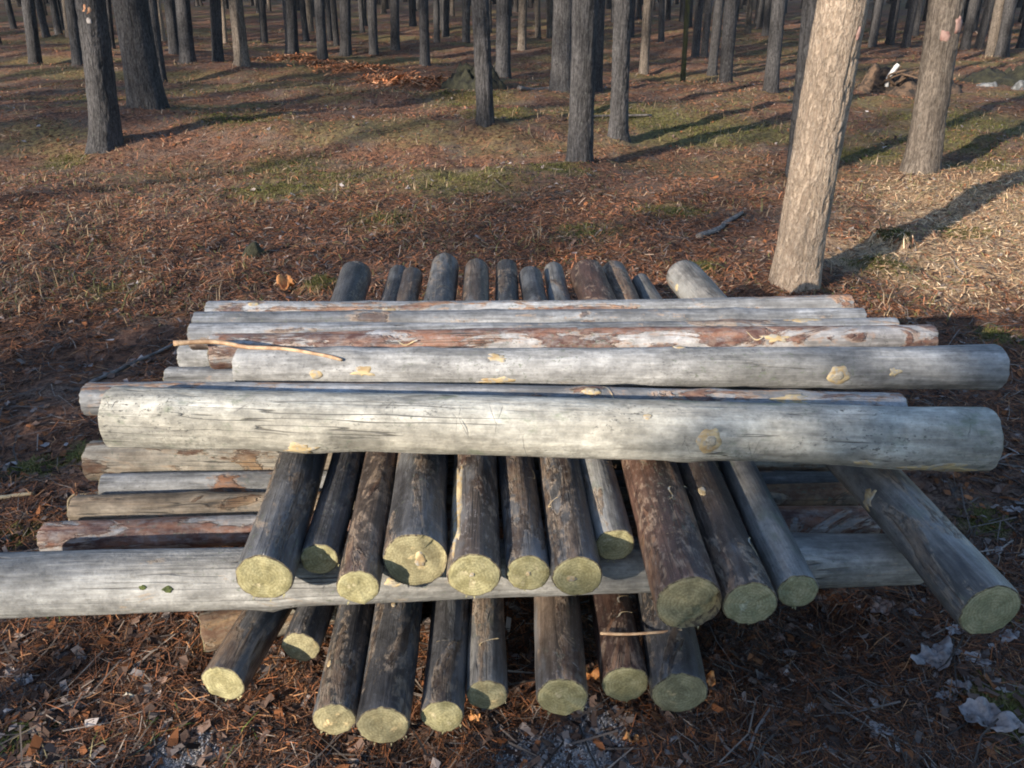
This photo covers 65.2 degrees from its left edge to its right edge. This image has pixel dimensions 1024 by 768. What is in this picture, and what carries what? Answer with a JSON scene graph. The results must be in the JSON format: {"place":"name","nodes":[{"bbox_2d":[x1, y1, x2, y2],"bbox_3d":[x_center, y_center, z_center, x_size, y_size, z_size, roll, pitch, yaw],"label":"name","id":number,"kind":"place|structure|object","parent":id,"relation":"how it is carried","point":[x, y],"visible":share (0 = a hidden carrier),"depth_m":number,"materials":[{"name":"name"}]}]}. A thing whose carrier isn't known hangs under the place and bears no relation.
{"place":"outdoors","nodes":[
{"label":"outdoors","id":0,"kind":"place"},
{"bbox_2d":[0,0,1023,767],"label":"ground","id":1,"kind":"structure","parent":0,"point":[532,54],"depth_m":7.83,"materials":[{"name":"soil"}]},
{"bbox_2d":[21,0,42,63],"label":"pine tree","id":2,"kind":"object","parent":1,"relation":"on","point":[31,32],"visible":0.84,"depth_m":16.32,"materials":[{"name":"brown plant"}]},
{"bbox_2d":[35,0,50,37],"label":"pine tree","id":3,"kind":"object","parent":1,"relation":"on","point":[45,31],"visible":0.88,"depth_m":21.58,"materials":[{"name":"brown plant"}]},
{"bbox_2d":[49,0,62,34],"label":"pine tree","id":4,"kind":"object","parent":1,"relation":"on","point":[55,17],"visible":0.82,"depth_m":22.29,"materials":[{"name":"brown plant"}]},
{"bbox_2d":[65,0,82,65],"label":"pine tree","id":5,"kind":"object","parent":1,"relation":"on","point":[74,36],"visible":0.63,"depth_m":14.85,"materials":[{"name":"grey plant"}]},
{"bbox_2d":[75,0,123,153],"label":"pine tree","id":6,"kind":"object","parent":1,"relation":"on","point":[105,133],"visible":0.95,"depth_m":7.97,"materials":[{"name":"grey plant"}]},
{"bbox_2d":[89,343,172,381],"bbox_3d":[-1.678,-0.103,3.587,0.020,0.018,0.484,13,30,24],"label":"stick","id":7,"kind":"object","parent":1,"relation":"on","point":[117,370],"visible":0.77,"depth_m":3.54,"materials":[{"name":"wood"}]},
{"bbox_2d":[112,0,170,109],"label":"pine tree","id":8,"kind":"object","parent":1,"relation":"on","point":[144,87],"visible":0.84,"depth_m":9.30,"materials":[{"name":"grey plant"}]},
{"bbox_2d":[148,0,167,82],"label":"pine tree","id":9,"kind":"object","parent":1,"relation":"on","point":[153,8],"visible":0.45,"depth_m":13.07,"materials":[{"name":"grey plant"}]},
{"bbox_2d":[164,0,178,54],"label":"pine tree","id":10,"kind":"object","parent":1,"relation":"on","point":[171,25],"visible":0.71,"depth_m":17.58,"materials":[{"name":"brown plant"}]},
{"bbox_2d":[175,0,197,63],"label":"pine tree","id":11,"kind":"object","parent":1,"relation":"on","point":[185,34],"visible":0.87,"depth_m":15.35,"materials":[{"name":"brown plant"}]},
{"bbox_2d":[209,0,224,61],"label":"pine tree","id":12,"kind":"object","parent":1,"relation":"on","point":[216,31],"visible":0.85,"depth_m":15.91,"materials":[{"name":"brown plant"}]},
{"bbox_2d":[228,0,250,66],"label":"pine tree","id":13,"kind":"object","parent":1,"relation":"on","point":[239,40],"visible":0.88,"depth_m":14.18,"materials":[{"name":"beige plant"}]},
{"bbox_2d":[258,0,267,42],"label":"pine tree","id":14,"kind":"object","parent":1,"relation":"on","point":[263,21],"visible":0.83,"depth_m":21.60,"materials":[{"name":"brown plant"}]},
{"bbox_2d":[283,0,299,55],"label":"pine tree","id":15,"kind":"object","parent":1,"relation":"on","point":[291,27],"visible":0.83,"depth_m":17.57,"materials":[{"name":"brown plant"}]},
{"bbox_2d":[299,0,309,40],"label":"pine tree","id":16,"kind":"object","parent":1,"relation":"on","point":[304,25],"visible":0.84,"depth_m":22.33,"materials":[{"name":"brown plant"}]},
{"bbox_2d":[198,601,427,651],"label":"log","id":17,"kind":"object","parent":1,"relation":"on","point":[216,626],"visible":0.16,"depth_m":2.02,"materials":[{"name":"beige wood"}]},
{"bbox_2d":[201,608,292,700],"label":"pole","id":18,"kind":"object","parent":17,"relation":"on","point":[233,665],"visible":0.19,"depth_m":1.80,"materials":[{"name":"brown wood"}]},
{"bbox_2d":[0,532,923,618],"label":"log","id":19,"kind":"object","parent":18,"relation":"on","point":[81,582],"visible":0.47,"depth_m":1.80,"materials":[{"name":"grey wood"}]},
{"bbox_2d":[235,261,370,601],"bbox_3d":[-0.586,-0.025,2.518,0.132,0.133,1.916,-2,27,-4],"label":"pole","id":20,"kind":"object","parent":19,"relation":"on","point":[268,564],"visible":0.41,"depth_m":1.78,"materials":[{"name":"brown wood"}]},
{"bbox_2d":[300,265,405,574],"bbox_3d":[-0.452,-0.040,2.590,0.090,0.096,1.893,-1,27,-2],"label":"pole","id":21,"kind":"object","parent":19,"relation":"on","point":[322,548],"visible":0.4,"depth_m":1.87,"materials":[{"name":"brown wood"}]},
{"bbox_2d":[336,267,422,604],"bbox_3d":[-0.371,-0.014,2.529,0.097,0.094,1.945,-1,27,-3],"label":"pole","id":22,"kind":"object","parent":19,"relation":"on","point":[359,578],"visible":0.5,"depth_m":1.80,"materials":[{"name":"brown wood"}]},
{"bbox_2d":[382,253,458,585],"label":"pole","id":23,"kind":"object","parent":19,"relation":"on","point":[415,551],"visible":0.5,"depth_m":1.78,"materials":[{"name":"brown wood"}]},
{"bbox_2d":[163,367,759,389],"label":"log","id":24,"kind":"object","parent":23,"relation":"on","point":[198,374],"visible":0.06,"depth_m":2.80,"materials":[{"name":"grey wood"}]},
{"bbox_2d":[447,258,500,597],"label":"pole","id":25,"kind":"object","parent":19,"relation":"on","point":[474,563],"visible":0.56,"depth_m":1.79,"materials":[{"name":"brown wood"}]},
{"bbox_2d":[495,259,549,590],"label":"pole","id":26,"kind":"object","parent":19,"relation":"on","point":[527,565],"visible":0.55,"depth_m":1.83,"materials":[{"name":"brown wood"}]},
{"bbox_2d":[518,266,601,594],"bbox_3d":[0.105,-0.021,2.525,0.114,0.113,1.899,-1,27,-2],"label":"pole","id":27,"kind":"object","parent":19,"relation":"on","point":[574,562],"visible":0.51,"depth_m":1.79,"materials":[{"name":"brown wood"}]},
{"bbox_2d":[544,262,633,562],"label":"pole","id":28,"kind":"object","parent":19,"relation":"on","point":[613,535],"visible":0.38,"depth_m":1.88,"materials":[{"name":"grey wood"}]},
{"bbox_2d":[570,259,721,628],"bbox_3d":[0.337,-0.011,2.464,0.157,0.144,1.970,-1,27,-1],"label":"pole","id":29,"kind":"object","parent":19,"relation":"on","point":[685,590],"visible":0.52,"depth_m":1.70,"materials":[{"name":"brown wood"}]},
{"bbox_2d":[176,345,209,366],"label":"log","id":30,"kind":"object","parent":29,"relation":"on","point":[187,356],"visible":0.06,"depth_m":2.93,"materials":[{"name":"grey wood"}]},
{"bbox_2d":[79,381,907,415],"bbox_3d":[-0.059,0.049,2.104,2.142,0.103,0.107,1,27,1],"label":"log","id":31,"kind":"object","parent":29,"relation":"on","point":[91,394],"visible":0.41,"depth_m":2.08,"materials":[{"name":"wood"}]},
{"bbox_2d":[204,294,854,310],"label":"log","id":32,"kind":"object","parent":29,"relation":"on","point":[827,301],"visible":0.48,"depth_m":2.67,"materials":[{"name":"wood"}]},
{"bbox_2d":[187,317,899,350],"bbox_3d":[0.119,-0.163,2.535,2.251,0.093,0.093,-1,27,-2],"label":"log","id":33,"kind":"object","parent":29,"relation":"on","point":[195,331],"visible":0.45,"depth_m":2.50,"materials":[{"name":"wood"}]},
{"bbox_2d":[207,324,938,368],"bbox_3d":[0.211,-0.126,2.442,2.210,0.106,0.105,-1,27,-3],"label":"log","id":34,"kind":"object","parent":29,"relation":"on","point":[220,356],"visible":0.63,"depth_m":2.40,"materials":[{"name":"grey wood"}]},
{"bbox_2d":[232,344,1009,389],"bbox_3d":[0.293,-0.046,2.259,2.151,0.132,0.143,0,27,0],"label":"log","id":35,"kind":"object","parent":29,"relation":"on","point":[973,367],"visible":0.93,"depth_m":2.21,"materials":[{"name":"grey wood"}]},
{"bbox_2d":[173,339,342,360],"bbox_3d":[-0.710,-0.100,2.248,0.492,0.035,0.048,3,27,6],"label":"twig","id":36,"kind":"object","parent":35,"relation":"on","point":[201,341],"visible":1,"depth_m":2.25,"materials":[{"name":"wood"}]},
{"bbox_2d":[603,260,777,624],"bbox_3d":[0.455,-0.017,2.515,0.115,0.122,2.041,-1,27,-1],"label":"pole","id":37,"kind":"object","parent":19,"relation":"on","point":[748,593],"visible":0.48,"depth_m":1.72,"materials":[{"name":"brown wood"}]},
{"bbox_2d":[632,273,818,609],"bbox_3d":[0.574,0.000,2.511,0.097,0.093,1.918,-1,27,-1],"label":"pole","id":38,"kind":"object","parent":19,"relation":"on","point":[793,581],"visible":0.48,"depth_m":1.79,"materials":[{"name":"grey wood"}]},
{"bbox_2d":[282,543,345,662],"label":"pole","id":39,"kind":"object","parent":17,"relation":"on","point":[305,634],"visible":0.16,"depth_m":1.88,"materials":[{"name":"brown wood"}]},
{"bbox_2d":[312,604,374,735],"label":"pole","id":40,"kind":"object","parent":17,"relation":"on","point":[335,711],"visible":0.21,"depth_m":1.75,"materials":[{"name":"brown wood"}]},
{"bbox_2d":[356,601,422,745],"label":"pole","id":41,"kind":"object","parent":17,"relation":"on","point":[385,704],"visible":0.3,"depth_m":1.73,"materials":[{"name":"brown wood"}]},
{"bbox_2d":[81,440,829,480],"bbox_3d":[-0.153,0.227,2.324,2.153,0.119,0.121,0,27,0],"label":"log","id":42,"kind":"object","parent":41,"relation":"on","point":[99,458],"visible":0.23,"depth_m":2.27,"materials":[{"name":"beige wood"}]},
{"bbox_2d":[666,260,1020,633],"bbox_3d":[0.828,0.001,2.463,0.155,0.146,1.996,-3,27,-6],"label":"pole","id":43,"kind":"object","parent":42,"relation":"on","point":[970,586],"visible":0.53,"depth_m":1.72,"materials":[{"name":"grey wood"}]},
{"bbox_2d":[191,307,866,322],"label":"log","id":44,"kind":"object","parent":43,"relation":"on","point":[525,316],"visible":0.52,"depth_m":2.60,"materials":[{"name":"wood"}]},
{"bbox_2d":[98,386,1003,471],"bbox_3d":[0.064,0.104,1.922,2.107,0.156,0.163,1,27,3],"label":"log","id":45,"kind":"object","parent":43,"relation":"on","point":[953,439],"visible":1,"depth_m":1.86,"materials":[{"name":"grey wood"}]},
{"bbox_2d":[67,482,858,520],"bbox_3d":[-0.122,0.325,2.166,2.110,0.091,0.095,-1,27,-1],"label":"log","id":46,"kind":"object","parent":41,"relation":"on","point":[143,505],"visible":0.36,"depth_m":2.12,"materials":[{"name":"beige wood"}]},
{"bbox_2d":[420,599,469,733],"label":"pole","id":47,"kind":"object","parent":17,"relation":"on","point":[443,699],"visible":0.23,"depth_m":1.76,"materials":[{"name":"brown wood"}]},
{"bbox_2d":[466,597,507,708],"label":"pole","id":48,"kind":"object","parent":17,"relation":"on","point":[487,682],"visible":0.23,"depth_m":1.80,"materials":[{"name":"grey wood"}]},
{"bbox_2d":[534,595,587,715],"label":"pole","id":49,"kind":"object","parent":17,"relation":"on","point":[561,678],"visible":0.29,"depth_m":1.76,"materials":[{"name":"brown wood"}]},
{"bbox_2d":[589,593,647,701],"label":"pole","id":50,"kind":"object","parent":17,"relation":"on","point":[623,673],"visible":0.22,"depth_m":1.80,"materials":[{"name":"brown wood"}]},
{"bbox_2d":[636,593,707,712],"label":"pole","id":51,"kind":"object","parent":17,"relation":"on","point":[677,682],"visible":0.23,"depth_m":1.74,"materials":[{"name":"brown wood"}]},
{"bbox_2d":[36,506,880,550],"bbox_3d":[-0.119,0.373,2.078,2.152,0.085,0.101,-1,27,-2],"label":"log","id":52,"kind":"object","parent":51,"relation":"on","point":[187,532],"visible":0.38,"depth_m":2.03,"materials":[{"name":"grey wood"}]},
{"bbox_2d":[98,468,838,493],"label":"log","id":53,"kind":"object","parent":51,"relation":"on","point":[186,481],"visible":0.25,"depth_m":2.22,"materials":[{"name":"grey wood"}]},
{"bbox_2d":[314,0,328,60],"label":"pine tree","id":54,"kind":"object","parent":1,"relation":"on","point":[320,23],"visible":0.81,"depth_m":16.11,"materials":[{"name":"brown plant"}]},
{"bbox_2d":[330,0,339,45],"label":"pine tree","id":55,"kind":"object","parent":1,"relation":"on","point":[335,29],"visible":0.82,"depth_m":19.42,"materials":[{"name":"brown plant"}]},
{"bbox_2d":[339,0,352,56],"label":"pine tree","id":56,"kind":"object","parent":1,"relation":"on","point":[345,30],"visible":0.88,"depth_m":16.92,"materials":[{"name":"grey plant"}]},
{"bbox_2d":[250,52,450,90],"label":"bark shavings","id":57,"kind":"object","parent":1,"relation":"on","point":[398,78],"visible":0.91,"depth_m":14.50},
{"bbox_2d":[367,0,378,54],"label":"pine tree","id":58,"kind":"object","parent":1,"relation":"on","point":[372,26],"visible":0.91,"depth_m":17.15,"materials":[{"name":"grey plant"}]},
{"bbox_2d":[390,0,400,50],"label":"pine tree","id":59,"kind":"object","parent":1,"relation":"on","point":[394,28],"visible":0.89,"depth_m":18.09,"materials":[{"name":"grey plant"}]},
{"bbox_2d":[130,689,701,767],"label":"sawdust","id":60,"kind":"object","parent":1,"relation":"on","point":[583,749],"visible":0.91,"depth_m":1.79},
{"bbox_2d":[419,0,430,65],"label":"pine tree","id":61,"kind":"object","parent":1,"relation":"on","point":[424,58],"visible":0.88,"depth_m":15.56,"materials":[{"name":"grey plant"}]},
{"bbox_2d":[433,0,440,42],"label":"pine tree","id":62,"kind":"object","parent":1,"relation":"on","point":[436,20],"visible":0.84,"depth_m":20.94,"materials":[{"name":"grey plant"}]},
{"bbox_2d":[442,0,449,36],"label":"pine tree","id":63,"kind":"object","parent":1,"relation":"on","point":[445,19],"visible":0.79,"depth_m":22.60,"materials":[{"name":"grey plant"}]},
{"bbox_2d":[462,0,469,42],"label":"pine tree","id":64,"kind":"object","parent":1,"relation":"on","point":[466,21],"visible":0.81,"depth_m":20.59,"materials":[{"name":"grey plant"}]},
{"bbox_2d":[441,62,506,90],"bbox_3d":[-0.577,-4.665,12.157,1.057,0.552,0.700,0,27,0],"label":"mossy clod","id":65,"kind":"object","parent":1,"relation":"on","point":[462,77],"visible":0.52,"depth_m":12.01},
{"bbox_2d":[471,0,494,127],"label":"pine tree","id":66,"kind":"object","parent":1,"relation":"on","point":[482,65],"visible":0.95,"depth_m":8.37,"materials":[{"name":"grey plant"}]},
{"bbox_2d":[495,0,511,77],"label":"pine tree","id":67,"kind":"object","parent":1,"relation":"on","point":[503,41],"visible":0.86,"depth_m":13.76,"materials":[{"name":"grey plant"}]},
{"bbox_2d":[0,184,1023,767],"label":"pine needles","id":68,"kind":"object","parent":1,"relation":"on","point":[738,730],"visible":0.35,"depth_m":2.05,"materials":[{"name":"plant"}]},
{"bbox_2d":[696,211,743,238],"bbox_3d":[1.449,-1.095,5.506,0.064,0.050,0.729,19,32,32],"label":"stick","id":69,"kind":"object","parent":68,"relation":"on","point":[717,229],"visible":0.98,"depth_m":5.40,"materials":[{"name":"wood"}]},
{"bbox_2d":[868,596,894,615],"bbox_3d":[1.001,0.604,2.174,0.062,0.021,0.081,21,33,35],"label":"dry leaf","id":70,"kind":"object","parent":68,"relation":"on","point":[879,607],"visible":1,"depth_m":2.17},
{"bbox_2d":[910,635,961,670],"bbox_3d":[1.069,0.682,2.016,0.155,0.032,0.078,-21,34,-35],"label":"dry leaf","id":71,"kind":"object","parent":68,"relation":"on","point":[937,652],"visible":0.99,"depth_m":2.01,"materials":[{"name":"plant"}]},
{"bbox_2d":[958,696,1020,732],"bbox_3d":[1.097,0.763,1.838,0.129,0.047,0.079,9,28,18],"label":"dry leaf","id":72,"kind":"object","parent":68,"relation":"on","point":[980,710],"visible":0.98,"depth_m":1.84,"materials":[{"name":"plant"}]},
{"bbox_2d":[0,89,1023,756],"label":"moss","id":73,"kind":"object","parent":1,"relation":"on","point":[78,451],"visible":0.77,"depth_m":6.52,"materials":[{"name":"plant"}]},
{"bbox_2d":[0,617,1023,764],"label":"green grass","id":74,"kind":"structure","parent":1,"relation":"on","point":[242,729],"depth_m":1.80,"materials":[{"name":"plant"}]},
{"bbox_2d":[0,79,1023,767],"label":"leaf flakes","id":75,"kind":"object","parent":1,"relation":"on","point":[174,739],"visible":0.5,"depth_m":1.99,"materials":[{"name":"plant"}]},
{"bbox_2d":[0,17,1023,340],"bbox_3d":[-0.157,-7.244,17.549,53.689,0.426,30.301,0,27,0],"label":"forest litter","id":76,"kind":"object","parent":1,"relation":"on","point":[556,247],"visible":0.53,"depth_m":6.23,"materials":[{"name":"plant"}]},
{"bbox_2d":[0,93,1023,767],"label":"twigs","id":77,"kind":"object","parent":1,"relation":"on","point":[320,755],"visible":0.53,"depth_m":1.92,"materials":[{"name":"wood"}]},
{"bbox_2d":[16,0,1023,11],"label":"distant wood","id":78,"kind":"object","parent":1,"relation":"on","point":[514,3],"visible":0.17,"depth_m":44.08,"materials":[{"name":"wood"}]},
{"bbox_2d":[517,0,526,50],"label":"pine tree","id":79,"kind":"object","parent":1,"relation":"on","point":[522,26],"visible":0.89,"depth_m":18.08,"materials":[{"name":"beige plant"}]},
{"bbox_2d":[548,0,571,92],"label":"pine tree","id":80,"kind":"object","parent":1,"relation":"on","point":[559,80],"visible":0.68,"depth_m":11.13,"materials":[{"name":"grey plant"}]},
{"bbox_2d":[565,0,597,162],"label":"pine tree","id":81,"kind":"object","parent":1,"relation":"on","point":[580,141],"visible":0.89,"depth_m":7.13,"materials":[{"name":"grey plant"}]},
{"bbox_2d":[595,0,604,91],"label":"pine tree","id":82,"kind":"object","parent":1,"relation":"on","point":[599,49],"visible":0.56,"depth_m":11.70,"materials":[{"name":"grey plant"}]},
{"bbox_2d":[607,0,631,142],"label":"pine tree","id":83,"kind":"object","parent":1,"relation":"on","point":[618,126],"visible":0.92,"depth_m":8.23,"materials":[{"name":"grey plant"}]},
{"bbox_2d":[638,0,652,74],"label":"pine tree","id":84,"kind":"object","parent":1,"relation":"on","point":[645,38],"visible":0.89,"depth_m":14.55,"materials":[{"name":"beige plant"}]},
{"bbox_2d":[658,0,664,42],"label":"pine tree","id":85,"kind":"object","parent":1,"relation":"on","point":[661,23],"visible":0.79,"depth_m":19.99,"materials":[{"name":"grey plant"}]},
{"bbox_2d":[680,0,689,81],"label":"pine tree","id":86,"kind":"object","parent":1,"relation":"on","point":[685,42],"visible":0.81,"depth_m":13.13,"materials":[{"name":"brown plant"}]},
{"bbox_2d":[691,0,703,57],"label":"pine tree","id":87,"kind":"object","parent":1,"relation":"on","point":[695,50],"visible":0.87,"depth_m":16.74,"materials":[{"name":"grey plant"}]},
{"bbox_2d":[700,0,712,57],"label":"pine tree","id":88,"kind":"object","parent":1,"relation":"on","point":[706,30],"visible":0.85,"depth_m":17.41,"materials":[{"name":"grey plant"}]},
{"bbox_2d":[706,0,723,75],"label":"pine tree","id":89,"kind":"object","parent":1,"relation":"on","point":[712,69],"visible":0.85,"depth_m":14.23,"materials":[{"name":"grey plant"}]},
{"bbox_2d":[719,0,738,82],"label":"pine tree","id":90,"kind":"object","parent":1,"relation":"on","point":[728,37],"visible":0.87,"depth_m":12.44,"materials":[{"name":"grey plant"}]},
{"bbox_2d":[761,0,771,35],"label":"pine tree","id":91,"kind":"object","parent":1,"relation":"on","point":[766,18],"visible":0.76,"depth_m":22.28,"materials":[{"name":"grey plant"}]},
{"bbox_2d":[762,0,786,93],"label":"pine tree","id":92,"kind":"object","parent":1,"relation":"on","point":[774,52],"visible":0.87,"depth_m":11.28,"materials":[{"name":"grey plant"}]},
{"bbox_2d":[784,0,816,177],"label":"pine tree","id":93,"kind":"object","parent":1,"relation":"on","point":[808,13],"visible":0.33,"depth_m":6.64,"materials":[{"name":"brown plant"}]},
{"bbox_2d":[768,0,869,293],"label":"pine tree","id":94,"kind":"object","parent":1,"relation":"on","point":[833,56],"visible":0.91,"depth_m":3.95,"materials":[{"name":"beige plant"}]},
{"bbox_2d":[867,0,883,47],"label":"pine tree","id":95,"kind":"object","parent":1,"relation":"on","point":[875,25],"visible":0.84,"depth_m":19.13,"materials":[{"name":"grey plant"}]},
{"bbox_2d":[885,0,900,44],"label":"pine tree","id":96,"kind":"object","parent":1,"relation":"on","point":[892,23],"visible":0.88,"depth_m":19.69,"materials":[{"name":"grey plant"}]},
{"bbox_2d":[782,155,1023,310],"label":"dry straw","id":97,"kind":"object","parent":1,"relation":"on","point":[958,249],"visible":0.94,"depth_m":5.40,"materials":[{"name":"plant"}]},
{"bbox_2d":[900,0,917,47],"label":"pine tree","id":98,"kind":"object","parent":1,"relation":"on","point":[909,25],"visible":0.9,"depth_m":19.13,"materials":[{"name":"grey plant"}]},
{"bbox_2d":[856,62,962,96],"bbox_3d":[5.892,-4.493,11.818,1.578,0.519,1.060,0,27,0],"label":"uprooted stump","id":99,"kind":"object","parent":1,"relation":"on","point":[884,80],"visible":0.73,"depth_m":11.64,"materials":[{"name":"brown"}]},
{"bbox_2d":[898,0,964,174],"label":"pine tree","id":100,"kind":"object","parent":1,"relation":"on","point":[924,148],"visible":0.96,"depth_m":6.86,"materials":[{"name":"beige plant"}]},
{"bbox_2d":[958,0,979,50],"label":"pine tree","id":101,"kind":"object","parent":1,"relation":"on","point":[968,30],"visible":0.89,"depth_m":19.14,"materials":[{"name":"grey plant"}]},
{"bbox_2d":[972,0,994,50],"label":"pine tree","id":102,"kind":"object","parent":1,"relation":"on","point":[984,25],"visible":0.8,"depth_m":18.61,"materials":[{"name":"grey plant"}]},
{"bbox_2d":[961,64,1023,86],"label":"earth heap","id":103,"kind":"object","parent":1,"relation":"on","point":[1008,76],"visible":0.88,"depth_m":12.61,"materials":[{"name":"soil"}]},
{"bbox_2d":[985,0,1003,56],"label":"pine tree","id":104,"kind":"object","parent":1,"relation":"on","point":[994,28],"visible":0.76,"depth_m":16.93,"materials":[{"name":"beige plant"}]},
{"bbox_2d":[993,0,1016,56],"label":"pine tree","id":105,"kind":"object","parent":1,"relation":"on","point":[1002,48],"visible":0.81,"depth_m":16.74,"materials":[{"name":"grey plant"}]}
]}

